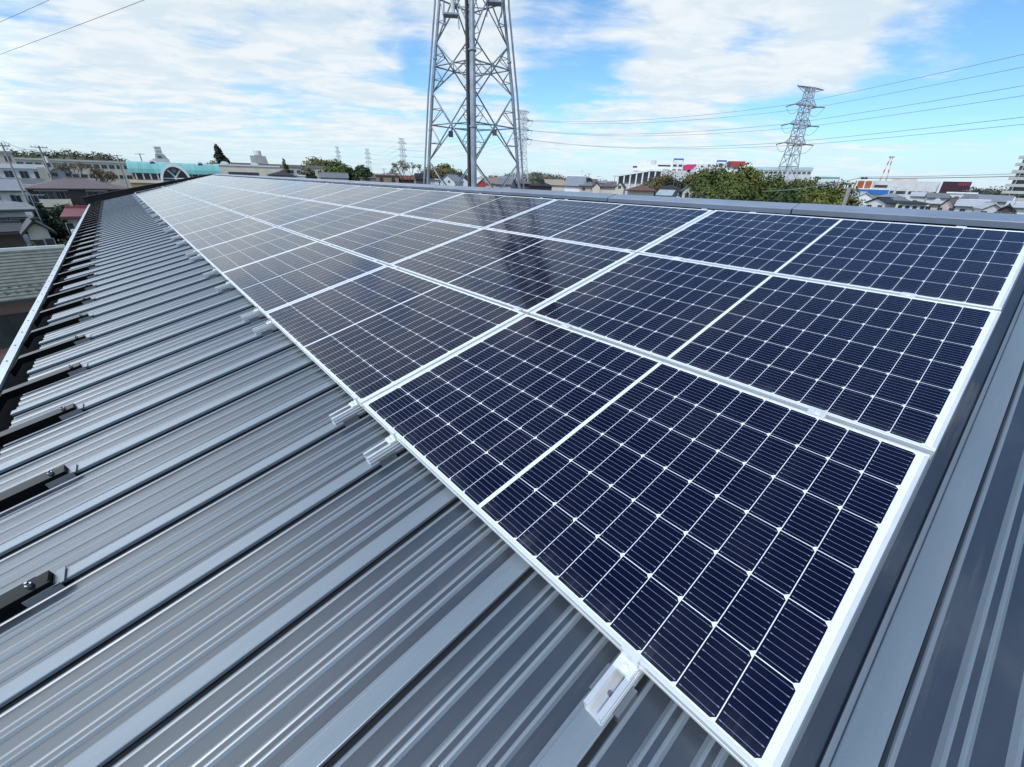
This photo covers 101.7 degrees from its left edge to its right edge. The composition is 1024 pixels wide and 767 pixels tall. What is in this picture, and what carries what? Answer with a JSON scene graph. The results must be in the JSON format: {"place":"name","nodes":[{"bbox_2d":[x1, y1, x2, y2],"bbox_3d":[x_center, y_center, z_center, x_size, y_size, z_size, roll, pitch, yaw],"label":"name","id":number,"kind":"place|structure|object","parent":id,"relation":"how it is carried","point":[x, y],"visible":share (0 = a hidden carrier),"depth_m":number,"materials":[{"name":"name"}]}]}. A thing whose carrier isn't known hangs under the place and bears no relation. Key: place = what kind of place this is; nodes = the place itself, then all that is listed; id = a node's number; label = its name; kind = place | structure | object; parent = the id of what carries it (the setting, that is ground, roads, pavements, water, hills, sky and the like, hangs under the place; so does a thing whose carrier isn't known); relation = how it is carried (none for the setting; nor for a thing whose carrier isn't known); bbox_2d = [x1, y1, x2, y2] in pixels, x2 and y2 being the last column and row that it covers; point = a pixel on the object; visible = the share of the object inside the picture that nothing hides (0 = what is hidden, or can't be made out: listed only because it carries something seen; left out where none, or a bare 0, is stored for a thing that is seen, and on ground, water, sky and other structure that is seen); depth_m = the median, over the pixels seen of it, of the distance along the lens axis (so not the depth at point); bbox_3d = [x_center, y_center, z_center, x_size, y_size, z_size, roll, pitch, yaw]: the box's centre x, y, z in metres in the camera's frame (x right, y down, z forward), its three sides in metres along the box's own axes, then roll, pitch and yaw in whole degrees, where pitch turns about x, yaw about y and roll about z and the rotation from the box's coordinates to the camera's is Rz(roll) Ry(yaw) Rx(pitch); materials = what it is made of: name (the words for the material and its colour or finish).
{"place":"outdoors","nodes":[
{"label":"outdoors","id":0,"kind":"place"},
{"bbox_2d":[0,200,44,246],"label":"grey roofed house","id":1,"kind":"structure","parent":0,"point":[11,210],"depth_m":31.28,"materials":[{"name":"white paint"}]},
{"bbox_2d":[0,163,48,199],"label":"white flat roofed block","id":2,"kind":"structure","parent":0,"point":[28,174],"depth_m":74.14,"materials":[{"name":"paint"}]},
{"bbox_2d":[0,244,64,364],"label":"green roofed house","id":3,"kind":"structure","parent":0,"point":[25,272],"depth_m":17.98,"materials":[{"name":"grey tile"}]},
{"bbox_2d":[0,312,28,348],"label":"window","id":4,"kind":"structure","parent":3,"relation":"in","point":[10,325],"depth_m":17.74,"materials":[{"name":"glass"}]},
{"bbox_2d":[14,193,56,245],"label":"gabled porch house","id":5,"kind":"structure","parent":0,"point":[40,235],"depth_m":27.81,"materials":[{"name":"paint"}]},
{"bbox_2d":[13,154,114,160],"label":"hill","id":6,"kind":"structure","parent":0,"point":[66,157],"depth_m":329.67,"materials":[{"name":"green plant"}]},
{"bbox_2d":[10,148,128,161],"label":"wooded hill trees","id":7,"kind":"object","parent":6,"relation":"on","point":[98,155],"visible":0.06,"depth_m":330.10,"materials":[{"name":"green plant"}]},
{"bbox_2d":[60,206,86,233],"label":"red roofed house","id":8,"kind":"structure","parent":0,"point":[72,215],"depth_m":34.89,"materials":[{"name":"metal"}]},
{"bbox_2d":[14,157,133,187],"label":"long school building","id":9,"kind":"structure","parent":0,"point":[112,166],"depth_m":152.31,"materials":[{"name":"concrete"}]},
{"bbox_2d":[24,177,127,211],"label":"brown hip roof house","id":10,"kind":"structure","parent":0,"point":[73,191],"depth_m":65.58,"materials":[{"name":"tile"}]},
{"bbox_2d":[126,160,220,187],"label":"teal vaulted hall","id":11,"kind":"structure","parent":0,"point":[149,172],"depth_m":106.83,"materials":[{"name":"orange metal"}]},
{"bbox_2d":[160,164,189,181],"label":"arched window","id":12,"kind":"structure","parent":11,"relation":"in","point":[170,172],"depth_m":107.42,"materials":[{"name":"white paint"}]},
{"bbox_2d":[218,161,279,175],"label":"cream long hall","id":13,"kind":"structure","parent":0,"point":[254,169],"depth_m":127.75,"materials":[{"name":"white paint"}]},
{"bbox_2d":[375,174,398,182],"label":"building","id":14,"kind":"structure","parent":0,"point":[392,178],"depth_m":138.74,"materials":[{"name":"brown tile"}]},
{"bbox_2d":[423,0,524,188],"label":"lattice tower","id":15,"kind":"structure","parent":0,"point":[470,88],"depth_m":22.32,"materials":[{"name":"metal"}]},
{"bbox_2d":[0,0,1023,190],"label":"sky","id":16,"kind":"structure","parent":0,"point":[293,81],"materials":[{"name":"blue"}]},
{"bbox_2d":[483,174,563,182],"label":"hill","id":17,"kind":"structure","parent":0,"point":[530,175],"depth_m":489.45,"materials":[{"name":"green plant"}]},
{"bbox_2d":[480,170,565,183],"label":"wooded hill trees","id":18,"kind":"object","parent":17,"relation":"on","point":[538,176],"visible":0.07,"depth_m":489.60,"materials":[{"name":"green plant"}]},
{"bbox_2d":[543,179,564,190],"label":"tan roofed house","id":19,"kind":"structure","parent":0,"point":[558,184],"depth_m":167.30,"materials":[{"name":"tile"}]},
{"bbox_2d":[924,193,949,205],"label":"town house","id":20,"kind":"structure","parent":0,"point":[930,197],"depth_m":117.87,"materials":[{"name":"grey tile"}]},
{"bbox_2d":[978,195,1013,206],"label":"town house","id":21,"kind":"structure","parent":0,"point":[1001,200],"depth_m":107.60,"materials":[{"name":"grey metal"}]},
{"bbox_2d":[1001,156,1023,200],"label":"tall apartment tower","id":22,"kind":"structure","parent":0,"point":[1016,187],"depth_m":182.13,"materials":[{"name":"white concrete"}]},
{"bbox_3d":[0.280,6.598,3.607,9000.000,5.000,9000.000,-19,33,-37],"label":"ground","id":23,"kind":"structure","parent":0,"visible":0},
{"bbox_2d":[0,200,27,247],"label":"dark roofed annexe","id":24,"kind":"structure","parent":23,"relation":"on","point":[11,236],"depth_m":28.05,"materials":[{"name":"tile"}]},
{"bbox_2d":[0,177,39,215],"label":"pale cottage","id":25,"kind":"structure","parent":23,"relation":"on","point":[9,188],"depth_m":52.03,"materials":[{"name":"white stone"}]},
{"bbox_2d":[27,199,50,224],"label":"tree","id":26,"kind":"object","parent":23,"relation":"on","point":[41,212],"visible":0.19,"depth_m":58.31,"materials":[{"name":"green plant"}]},
{"bbox_2d":[44,211,71,244],"bbox_3d":[-40.008,-12.152,37.867,2.928,6.582,2.907,-16,31,-31],"label":"tree","id":27,"kind":"object","parent":23,"relation":"on","point":[61,230],"visible":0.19,"depth_m":36.68,"materials":[{"name":"green plant"}]},
{"bbox_2d":[46,203,76,229],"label":"tree","id":28,"kind":"object","parent":23,"relation":"on","point":[58,210],"visible":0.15,"depth_m":57.92,"materials":[{"name":"green plant"}]},
{"bbox_2d":[52,161,117,182],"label":"bare tree","id":29,"kind":"object","parent":23,"relation":"on","point":[98,172],"visible":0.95,"depth_m":74.03,"materials":[{"name":"green plant"}]},
{"bbox_2d":[213,144,231,163],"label":"conifer","id":30,"kind":"object","parent":23,"relation":"on","point":[219,156],"visible":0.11,"depth_m":137.68,"materials":[{"name":"green plant"}]},
{"bbox_2d":[231,162,327,178],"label":"grey brown school","id":31,"kind":"object","parent":23,"relation":"on","point":[293,169],"visible":0.06,"depth_m":165.69,"materials":[{"name":"concrete"}]},
{"bbox_2d":[319,172,348,179],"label":"ribbed grey house","id":32,"kind":"structure","parent":23,"relation":"on","point":[334,175],"depth_m":134.89,"materials":[{"name":"metal"}]},
{"bbox_2d":[320,159,352,179],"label":"tree","id":33,"kind":"object","parent":23,"relation":"on","point":[336,167],"visible":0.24,"depth_m":138.98,"materials":[{"name":"green plant"}]},
{"bbox_2d":[351,164,372,181],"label":"tree","id":34,"kind":"object","parent":23,"relation":"on","point":[363,171],"visible":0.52,"depth_m":140.76,"materials":[{"name":"green plant"}]},
{"bbox_2d":[389,160,416,182],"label":"bare tree","id":35,"kind":"object","parent":23,"relation":"on","point":[396,165],"visible":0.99,"depth_m":130.24,"materials":[{"name":"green plant"}]},
{"bbox_2d":[439,174,463,185],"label":"steep gabled house","id":36,"kind":"structure","parent":23,"relation":"on","point":[450,179],"depth_m":124.94,"materials":[{"name":"grey stone"}]},
{"bbox_2d":[0,173,1023,766],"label":"metal roofed building","id":37,"kind":"structure","parent":23,"relation":"on","point":[224,541],"depth_m":1.26,"materials":[{"name":"grey metal"}]},
{"bbox_2d":[171,198,303,240],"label":"mounting rail","id":38,"kind":"object","parent":37,"relation":"attached to","point":[177,238],"visible":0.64,"depth_m":6.91,"materials":[{"name":"metal"}]},
{"bbox_2d":[170,210,246,236],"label":"solar panel","id":39,"kind":"object","parent":38,"relation":"on","point":[201,223],"visible":0.83,"depth_m":7.45,"materials":[{"name":"glass"}]},
{"bbox_2d":[283,183,358,199],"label":"solar panel","id":40,"kind":"object","parent":38,"relation":"attached to","point":[318,191],"visible":0.67,"depth_m":8.44,"materials":[{"name":"glass"}]},
{"bbox_2d":[176,201,316,246],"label":"mounting rail","id":41,"kind":"object","parent":37,"relation":"attached to","point":[182,244],"visible":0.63,"depth_m":6.39,"materials":[{"name":"metal"}]},
{"bbox_2d":[250,200,343,227],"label":"solar panel","id":42,"kind":"object","parent":41,"relation":"attached to","point":[291,213],"visible":0.79,"depth_m":6.74,"materials":[{"name":"glass"}]},
{"bbox_2d":[165,183,332,233],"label":"mounting rail","id":43,"kind":"object","parent":37,"relation":"attached to","point":[170,230],"visible":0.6,"depth_m":7.70,"materials":[{"name":"metal"}]},
{"bbox_2d":[230,196,307,216],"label":"solar panel","id":44,"kind":"object","parent":43,"relation":"on","point":[253,209],"visible":0.81,"depth_m":7.95,"materials":[{"name":"glass"}]},
{"bbox_2d":[185,204,341,257],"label":"mounting rail","id":45,"kind":"object","parent":37,"relation":"attached to","point":[193,253],"visible":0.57,"depth_m":5.61,"materials":[{"name":"metal"}]},
{"bbox_2d":[182,217,275,251],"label":"solar panel","id":46,"kind":"object","parent":45,"relation":"attached to","point":[216,235],"visible":0.88,"depth_m":6.24,"materials":[{"name":"glass"}]},
{"bbox_2d":[310,186,402,205],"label":"solar panel","id":47,"kind":"object","parent":45,"relation":"attached to","point":[353,195],"visible":0.67,"depth_m":7.25,"materials":[{"name":"glass"}]},
{"bbox_2d":[189,206,351,262],"bbox_3d":[-2.862,-2.389,6.125,3.390,0.131,0.080,-33,40,-28],"label":"mounting rail","id":48,"kind":"object","parent":37,"relation":"attached to","point":[197,258],"visible":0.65,"depth_m":5.35,"materials":[{"name":"metal"}]},
{"bbox_2d":[197,227,317,275],"bbox_3d":[-3.187,-1.679,5.146,1.039,0.036,1.755,-33,40,-28],"label":"solar panel","id":49,"kind":"object","parent":48,"relation":"on","point":[240,252],"visible":0.83,"depth_m":5.03,"materials":[{"name":"glass"}]},
{"bbox_2d":[347,188,462,214],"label":"solar panel","id":50,"kind":"object","parent":48,"relation":"attached to","point":[401,201],"visible":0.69,"depth_m":6.04,"materials":[{"name":"glass"}]},
{"bbox_2d":[203,191,448,278],"bbox_3d":[-2.104,-1.984,5.343,3.390,0.131,0.080,-33,40,-28],"label":"mounting rail","id":51,"kind":"object","parent":37,"relation":"attached to","point":[213,273],"visible":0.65,"depth_m":4.57,"materials":[{"name":"metal"}]},
{"bbox_2d":[278,206,396,241],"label":"solar panel","id":52,"kind":"object","parent":51,"relation":"attached to","point":[329,224],"visible":0.73,"depth_m":5.53,"materials":[{"name":"glass"}]},
{"bbox_2d":[215,193,481,292],"bbox_3d":[-1.599,-1.715,4.822,3.390,0.131,0.080,-33,40,-28],"label":"mounting rail","id":53,"kind":"object","parent":37,"relation":"attached to","point":[226,287],"visible":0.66,"depth_m":4.05,"materials":[{"name":"metal"}]},
{"bbox_2d":[320,215,482,266],"bbox_3d":[-1.244,-1.570,4.451,1.039,0.037,1.755,-33,40,-28],"label":"solar panel","id":54,"kind":"object","parent":53,"relation":"on","point":[391,240],"visible":0.76,"depth_m":4.31,"materials":[{"name":"glass"}]},
{"bbox_2d":[241,197,540,322],"bbox_3d":[-0.842,-1.311,4.041,3.390,0.131,0.080,-33,40,-28],"label":"mounting rail","id":55,"kind":"object","parent":37,"relation":"attached to","point":[254,315],"visible":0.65,"depth_m":3.27,"materials":[{"name":"metal"}]},
{"bbox_2d":[222,241,386,315],"bbox_3d":[-2.034,-1.065,3.955,1.039,0.035,1.755,-33,40,-28],"label":"solar panel","id":56,"kind":"object","parent":55,"relation":"on","point":[269,284],"visible":0.88,"depth_m":3.80,"materials":[{"name":"glass"}]},
{"bbox_2d":[400,193,556,227],"bbox_3d":[-0.459,-2.077,4.954,1.039,0.035,1.755,-33,40,-28],"label":"solar panel","id":57,"kind":"object","parent":55,"relation":"attached to","point":[479,210],"visible":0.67,"depth_m":4.83,"materials":[{"name":"glass"}]},
{"bbox_2d":[252,199,567,336],"bbox_3d":[-0.590,-1.176,3.780,3.390,0.131,0.080,-33,40,-28],"label":"mounting rail","id":58,"kind":"object","parent":37,"relation":"attached to","point":[266,328],"visible":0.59,"depth_m":3.00,"materials":[{"name":"metal"}]},
{"bbox_2d":[265,266,524,408],"bbox_3d":[-0.882,-0.450,2.766,1.039,0.035,1.755,-33,40,-28],"label":"solar panel","id":59,"kind":"object","parent":58,"relation":"attached to","point":[367,337],"visible":0.85,"depth_m":2.55,"materials":[{"name":"glass"}]},
{"bbox_2d":[391,228,635,314],"bbox_3d":[-0.091,-0.955,3.261,1.039,0.035,1.755,-33,40,-28],"label":"solar panel","id":60,"kind":"object","parent":58,"relation":"attached to","point":[527,274],"visible":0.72,"depth_m":3.07,"materials":[{"name":"glass"}]},
{"bbox_2d":[485,199,712,252],"bbox_3d":[0.694,-1.462,3.764,1.039,0.036,1.755,-33,40,-28],"label":"solar panel","id":61,"kind":"object","parent":58,"relation":"attached to","point":[634,228],"visible":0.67,"depth_m":3.60,"materials":[{"name":"glass"}]},
{"bbox_2d":[329,208,706,426],"bbox_3d":[0.420,-0.638,2.738,3.390,0.131,0.080,-33,40,-28],"label":"mounting rail","id":62,"kind":"object","parent":37,"relation":"attached to","point":[347,415],"visible":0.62,"depth_m":1.96,"materials":[{"name":"metal"}]},
{"bbox_2d":[363,212,755,466],"bbox_3d":[0.672,-0.503,2.477,3.390,0.131,0.080,-33,40,-28],"label":"mounting rail","id":63,"kind":"object","parent":37,"relation":"attached to","point":[383,453],"visible":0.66,"depth_m":1.70,"materials":[{"name":"metal"}]},
{"bbox_2d":[639,210,1023,310],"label":"solar panel","id":64,"kind":"object","parent":63,"relation":"on","point":[976,267],"visible":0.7,"depth_m":2.35,"materials":[{"name":"glass"}]},
{"bbox_2d":[583,226,966,726],"bbox_3d":[1.430,-0.099,1.696,3.390,0.131,0.080,-33,40,-28],"label":"mounting rail","id":65,"kind":"object","parent":37,"relation":"attached to","point":[610,686],"visible":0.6,"depth_m":0.93,"materials":[{"name":"metal"}]},
{"bbox_2d":[362,314,929,766],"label":"solar panel","id":66,"kind":"object","parent":65,"relation":"attached to","point":[708,550],"visible":1,"depth_m":1.22,"materials":[{"name":"glass"}]},
{"bbox_2d":[530,253,1000,458],"bbox_3d":[1.062,-0.340,2.072,1.039,0.035,1.755,-33,40,-28],"label":"solar panel","id":67,"kind":"object","parent":65,"relation":"attached to","point":[898,369],"visible":0.87,"depth_m":1.79,"materials":[{"name":"glass"}]},
{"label":"mounting rail","id":68,"kind":"object","parent":37,"relation":"attached to","visible":0},
{"bbox_2d":[162,205,225,226],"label":"solar panel","id":69,"kind":"object","parent":68,"relation":"attached to","point":[191,215],"visible":0.85,"depth_m":8.65,"materials":[{"name":"glass"}]},
{"bbox_2d":[215,193,279,209],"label":"solar panel","id":70,"kind":"object","parent":68,"relation":"attached to","point":[244,201],"visible":0.77,"depth_m":9.14,"materials":[{"name":"glass"}]},
{"bbox_2d":[262,182,328,195],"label":"solar panel","id":71,"kind":"object","parent":68,"relation":"attached to","point":[290,189],"visible":0.7,"depth_m":9.65,"materials":[{"name":"glass"}]},
{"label":"mounting rail","id":72,"kind":"object","parent":37,"relation":"on","visible":0},
{"bbox_2d":[151,198,200,212],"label":"solar panel","id":73,"kind":"object","parent":72,"relation":"attached to","point":[173,205],"visible":0.89,"depth_m":11.03,"materials":[{"name":"glass"}]},
{"bbox_2d":[234,179,283,189],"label":"solar panel","id":74,"kind":"object","parent":72,"relation":"attached to","point":[257,184],"visible":0.66,"depth_m":12.02,"materials":[{"name":"glass"}]},
{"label":"mounting rail","id":75,"kind":"object","parent":37,"relation":"attached to","visible":0},
{"bbox_2d":[148,195,191,207],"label":"solar panel","id":76,"kind":"object","parent":75,"relation":"attached to","point":[167,201],"visible":0.79,"depth_m":12.22,"materials":[{"name":"glass"}]},
{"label":"mounting rail","id":77,"kind":"object","parent":37,"relation":"attached to","visible":0},
{"bbox_2d":[194,188,242,200],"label":"solar panel","id":78,"kind":"object","parent":77,"relation":"attached to","point":[217,194],"visible":0.77,"depth_m":11.55,"materials":[{"name":"glass"}]},
{"bbox_2d":[513,110,532,179],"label":"transmission pylon","id":79,"kind":"object","parent":23,"relation":"on","point":[523,123],"visible":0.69,"depth_m":215.71,"materials":[{"name":"metal"}]},
{"bbox_2d":[564,170,587,191],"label":"house","id":80,"kind":"structure","parent":23,"relation":"on","point":[572,183],"depth_m":121.44,"materials":[{"name":"white paint"}]},
{"bbox_2d":[625,184,656,195],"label":"red brown hip house","id":81,"kind":"structure","parent":23,"relation":"on","point":[641,189],"depth_m":83.19,"materials":[{"name":"tile"}]},
{"bbox_2d":[643,170,680,194],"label":"tree","id":82,"kind":"object","parent":23,"relation":"on","point":[660,180],"visible":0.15,"depth_m":90.97,"materials":[{"name":"green plant"}]},
{"bbox_2d":[617,158,745,194],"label":"shopping mall","id":83,"kind":"structure","parent":23,"relation":"on","point":[643,170],"depth_m":223.02,"materials":[{"name":"paint"}]},
{"bbox_2d":[685,163,738,197],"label":"tree","id":84,"kind":"object","parent":23,"relation":"on","point":[703,179],"visible":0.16,"depth_m":75.10,"materials":[{"name":"green plant"}]},
{"bbox_2d":[700,175,757,200],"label":"tree","id":85,"kind":"object","parent":23,"relation":"on","point":[744,192],"visible":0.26,"depth_m":65.31,"materials":[{"name":"green plant"}]},
{"bbox_2d":[719,162,765,200],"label":"tree","id":86,"kind":"object","parent":23,"relation":"on","point":[750,174],"visible":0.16,"depth_m":73.56,"materials":[{"name":"green plant"}]},
{"bbox_2d":[752,171,787,200],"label":"tree","id":87,"kind":"object","parent":23,"relation":"on","point":[770,185],"visible":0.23,"depth_m":74.03,"materials":[{"name":"green plant"}]},
{"bbox_2d":[752,167,813,184],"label":"pale parking building","id":88,"kind":"structure","parent":23,"relation":"on","point":[804,172],"depth_m":218.81,"materials":[{"name":"metal"}]},
{"bbox_2d":[758,186,809,202],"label":"tree","id":89,"kind":"object","parent":23,"relation":"on","point":[782,198],"visible":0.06,"depth_m":62.13,"materials":[{"name":"green plant"}]},
{"bbox_2d":[774,85,824,180],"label":"transmission pylon","id":90,"kind":"object","parent":23,"relation":"on","point":[796,136],"visible":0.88,"depth_m":131.08,"materials":[{"name":"metal"}]},
{"bbox_2d":[786,176,824,202],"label":"tree","id":91,"kind":"object","parent":23,"relation":"on","point":[798,183],"visible":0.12,"depth_m":73.42,"materials":[{"name":"green plant"}]},
{"bbox_2d":[795,182,850,204],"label":"tree","id":92,"kind":"object","parent":23,"relation":"on","point":[830,197],"visible":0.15,"depth_m":62.66,"materials":[{"name":"green plant"}]},
{"bbox_2d":[825,178,859,201],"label":"tree","id":93,"kind":"object","parent":23,"relation":"on","point":[842,192],"visible":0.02,"depth_m":65.63,"materials":[{"name":"green plant"}]},
{"bbox_2d":[864,197,897,207],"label":"town house","id":94,"kind":"structure","parent":23,"relation":"on","point":[888,202],"depth_m":86.09,"materials":[{"name":"tile"}]},
{"bbox_2d":[853,178,971,199],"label":"orange louvred mall","id":95,"kind":"structure","parent":23,"relation":"on","point":[877,188],"depth_m":158.30,"materials":[{"name":"white paint"}]},
{"bbox_2d":[897,200,928,208],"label":"town house","id":96,"kind":"structure","parent":23,"relation":"on","point":[914,204],"depth_m":81.44,"materials":[{"name":"tile"}]},
{"bbox_2d":[937,190,971,210],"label":"town house","id":97,"kind":"structure","parent":23,"relation":"on","point":[948,204],"depth_m":80.72,"materials":[{"name":"beige paint"}]},
{"bbox_2d":[954,198,990,211],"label":"town house","id":98,"kind":"structure","parent":23,"relation":"on","point":[967,205],"depth_m":78.63,"materials":[{"name":"metal"}]},
{"bbox_2d":[973,201,1001,212],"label":"town house","id":99,"kind":"structure","parent":23,"relation":"on","point":[989,207],"depth_m":71.19,"materials":[{"name":"metal"}]},
{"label":"mounting rail","id":100,"kind":"object","parent":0,"visible":0},
{"bbox_2d":[156,201,212,217],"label":"solar panel","id":101,"kind":"object","parent":100,"relation":"attached to","point":[180,209],"visible":0.9,"depth_m":9.84,"materials":[{"name":"glass"}]},
{"bbox_2d":[203,190,259,204],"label":"solar panel","id":102,"kind":"object","parent":100,"relation":"attached to","point":[229,197],"visible":0.66,"depth_m":10.34,"materials":[{"name":"glass"}]},
{"bbox_2d":[248,180,300,192],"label":"solar panel","id":103,"kind":"object","parent":100,"relation":"attached to","point":[272,186],"visible":0.67,"depth_m":10.84,"materials":[{"name":"glass"}]},
{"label":"hill","id":104,"kind":"structure","parent":0,"visible":0},
{"bbox_2d":[968,186,1007,194],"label":"wooded hill trees","id":105,"kind":"object","parent":104,"relation":"on","point":[978,190],"visible":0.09,"depth_m":381.80,"materials":[{"name":"green plant"}]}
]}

